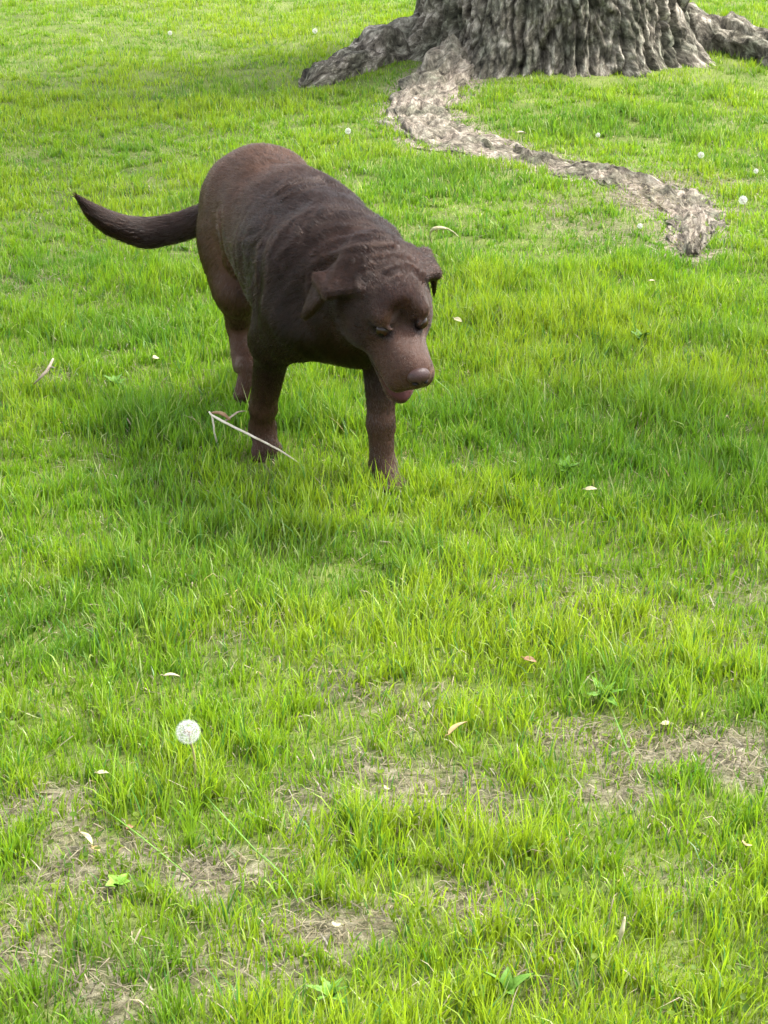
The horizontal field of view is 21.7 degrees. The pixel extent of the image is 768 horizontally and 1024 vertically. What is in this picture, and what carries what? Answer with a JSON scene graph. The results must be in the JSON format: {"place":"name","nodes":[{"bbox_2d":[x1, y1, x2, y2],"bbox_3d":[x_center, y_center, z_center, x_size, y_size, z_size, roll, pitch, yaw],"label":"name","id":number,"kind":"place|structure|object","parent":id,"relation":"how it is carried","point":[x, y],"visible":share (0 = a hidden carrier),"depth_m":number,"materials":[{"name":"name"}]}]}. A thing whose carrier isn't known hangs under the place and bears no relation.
{"place":"outdoors","nodes":[
{"label":"outdoors","id":0,"kind":"place"},
{"bbox_2d":[0,0,767,1023],"bbox_3d":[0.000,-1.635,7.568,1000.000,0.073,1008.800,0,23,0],"label":"ground","id":1,"kind":"structure","parent":0,"point":[612,792],"depth_m":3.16,"materials":[{"name":"green plant"}]},
{"bbox_2d":[34,358,54,384],"bbox_3d":[-0.749,-0.308,4.402,0.050,0.040,0.076,-4,24,-10],"label":"twig","id":2,"kind":"object","parent":1,"relation":"on","point":[44,373],"visible":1,"depth_m":4.38,"materials":[{"name":"beige wood"}]},
{"bbox_2d":[79,829,92,843],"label":"fallen leaf","id":3,"kind":"object","parent":1,"relation":"on","point":[88,836],"visible":1,"depth_m":2.72,"materials":[{"name":"white plant"}]},
{"bbox_2d":[94,770,108,773],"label":"fallen leaf","id":4,"kind":"object","parent":1,"relation":"on","point":[100,772],"visible":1,"depth_m":2.85,"materials":[{"name":"white plant"}]},
{"bbox_2d":[103,374,125,385],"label":"broad leaf weed","id":5,"kind":"object","parent":1,"relation":"on","point":[114,377],"visible":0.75,"depth_m":4.44,"materials":[{"name":"green plant"}]},
{"bbox_2d":[105,873,130,886],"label":"young weed","id":6,"kind":"object","parent":1,"relation":"on","point":[111,882],"visible":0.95,"depth_m":2.64,"materials":[{"name":"green plant"}]},
{"bbox_2d":[160,673,179,676],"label":"fallen leaf","id":7,"kind":"object","parent":1,"relation":"on","point":[169,674],"visible":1,"depth_m":3.11,"materials":[{"name":"beige plant"}]},
{"bbox_2d":[175,719,199,785],"bbox_3d":[-0.278,0.350,2.849,0.039,0.123,0.039,0,23,0],"label":"dandelion clock","id":8,"kind":"object","parent":1,"relation":"on","point":[188,732],"visible":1,"depth_m":2.83,"materials":[{"name":"white plant"}]},
{"bbox_2d":[203,793,274,870],"bbox_3d":[-0.200,0.434,2.697,0.129,0.073,0.014,17,29,35],"label":"grass blade","id":9,"kind":"object","parent":1,"relation":"on","point":[234,827],"visible":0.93,"depth_m":2.69,"materials":[{"name":"green plant"}]},
{"bbox_2d":[208,411,296,461],"bbox_3d":[-0.264,-0.145,4.022,0.224,0.099,0.083,19,30,37],"label":"dry stalk","id":10,"kind":"object","parent":1,"relation":"on","point":[221,413],"visible":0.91,"depth_m":4.01,"materials":[{"name":"brown plant"}]},
{"bbox_2d":[70,142,442,497],"bbox_3d":[-0.174,-0.385,3.994,0.393,0.602,1.116,-16,28,-32],"label":"dog","id":11,"kind":"object","parent":1,"relation":"on","point":[302,260],"visible":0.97,"depth_m":3.75},
{"bbox_2d":[250,846,299,904],"bbox_3d":[-0.142,0.476,2.617,0.086,0.058,0.005,17,28,34],"label":"grass blade","id":12,"kind":"object","parent":1,"relation":"on","point":[278,871],"visible":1,"depth_m":2.61,"materials":[{"name":"green plant"}]},
{"bbox_2d":[305,976,347,1002],"bbox_3d":[-0.069,0.581,2.424,0.053,0.023,0.042,3,23,7],"label":"dandelion plant","id":13,"kind":"object","parent":1,"relation":"on","point":[329,986],"visible":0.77,"depth_m":2.42,"materials":[{"name":"green plant"}]},
{"bbox_2d":[332,921,340,927],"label":"fallen leaf","id":14,"kind":"object","parent":1,"relation":"on","point":[334,924],"visible":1,"depth_m":2.53,"materials":[{"name":"white plant"}]},
{"bbox_2d":[345,128,350,141],"bbox_3d":[-0.120,-1.249,6.656,0.023,0.062,0.023,0,23,0],"label":"dandelion clock","id":15,"kind":"object","parent":1,"relation":"on","point":[347,130],"visible":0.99,"depth_m":6.65,"materials":[{"name":"white plant"}]},
{"bbox_2d":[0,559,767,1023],"bbox_3d":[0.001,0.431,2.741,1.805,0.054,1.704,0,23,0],"label":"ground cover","id":16,"kind":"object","parent":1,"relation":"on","point":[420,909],"visible":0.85,"depth_m":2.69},
{"bbox_2d":[0,110,767,1023],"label":"thatch","id":17,"kind":"object","parent":1,"relation":"on","point":[386,922],"visible":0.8,"depth_m":2.86,"materials":[{"name":"brown plant"}]},
{"bbox_2d":[429,226,458,244],"bbox_3d":[0.147,-0.749,5.462,0.059,0.077,0.110,-19,30,-37],"label":"bent grass stalk","id":18,"kind":"object","parent":1,"relation":"on","point":[436,228],"visible":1,"depth_m":5.43,"materials":[{"name":"beige plant"}]},
{"bbox_2d":[444,721,466,737],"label":"fallen leaf","id":19,"kind":"object","parent":1,"relation":"on","point":[452,728],"visible":1,"depth_m":2.96,"materials":[{"name":"beige plant"}]},
{"bbox_2d":[484,967,533,998],"bbox_3d":[0.150,0.572,2.427,0.044,0.038,0.047,16,28,32],"label":"broad leaf weed","id":20,"kind":"object","parent":1,"relation":"on","point":[514,983],"visible":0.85,"depth_m":2.43,"materials":[{"name":"green plant"}]},
{"bbox_2d":[522,656,535,661],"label":"fallen leaf","id":21,"kind":"object","parent":1,"relation":"on","point":[532,659],"visible":1,"depth_m":3.18,"materials":[{"name":"plant"}]},
{"bbox_2d":[298,0,767,256],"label":"tree","id":22,"kind":"object","parent":1,"relation":"on","point":[452,45],"visible":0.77,"depth_m":7.50,"materials":[{"name":"grey plant"}]},
{"bbox_2d":[555,455,580,473],"bbox_3d":[0.363,-0.089,3.974,0.047,0.034,0.056,13,26,27],"label":"broad leaf weed","id":23,"kind":"object","parent":1,"relation":"on","point":[568,460],"visible":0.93,"depth_m":3.98,"materials":[{"name":"green plant"}]},
{"bbox_2d":[583,486,596,489],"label":"fallen leaf","id":24,"kind":"object","parent":1,"relation":"on","point":[590,488],"visible":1,"depth_m":3.78,"materials":[{"name":"beige plant"}]},
{"bbox_2d":[578,676,627,706],"bbox_3d":[0.341,0.282,3.103,0.072,0.028,0.078,12,26,26],"label":"dandelion plant","id":25,"kind":"object","parent":1,"relation":"on","point":[610,699],"visible":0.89,"depth_m":3.10,"materials":[{"name":"green plant"}]},
{"bbox_2d":[615,916,625,968],"bbox_3d":[0.290,0.533,2.457,0.011,0.086,0.019,0,23,0],"label":"fallen leaf","id":26,"kind":"object","parent":1,"relation":"on","point":[621,930],"visible":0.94,"depth_m":2.44,"materials":[{"name":"beige plant"}]},
{"bbox_2d":[610,706,639,779],"bbox_3d":[0.348,0.336,2.906,0.008,0.088,0.080,-14,27,-29],"label":"grass blade","id":27,"kind":"object","parent":1,"relation":"on","point":[624,740],"visible":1,"depth_m":2.90,"materials":[{"name":"beige plant"}]},
{"bbox_2d":[631,329,649,340],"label":"broad leaf weed","id":28,"kind":"object","parent":1,"relation":"on","point":[641,334],"visible":0.94,"depth_m":4.73,"materials":[{"name":"green plant"}]},
{"bbox_2d":[659,720,668,724],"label":"fallen leaf","id":29,"kind":"object","parent":1,"relation":"on","point":[664,721],"visible":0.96,"depth_m":3.03,"materials":[{"name":"beige plant"}]},
{"bbox_2d":[738,196,746,214],"bbox_3d":[1.042,-0.890,5.814,0.029,0.063,0.028,0,23,0],"label":"dandelion clock","id":30,"kind":"object","parent":1,"relation":"on","point":[742,200],"visible":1,"depth_m":5.81,"materials":[{"name":"white plant"}]}
]}

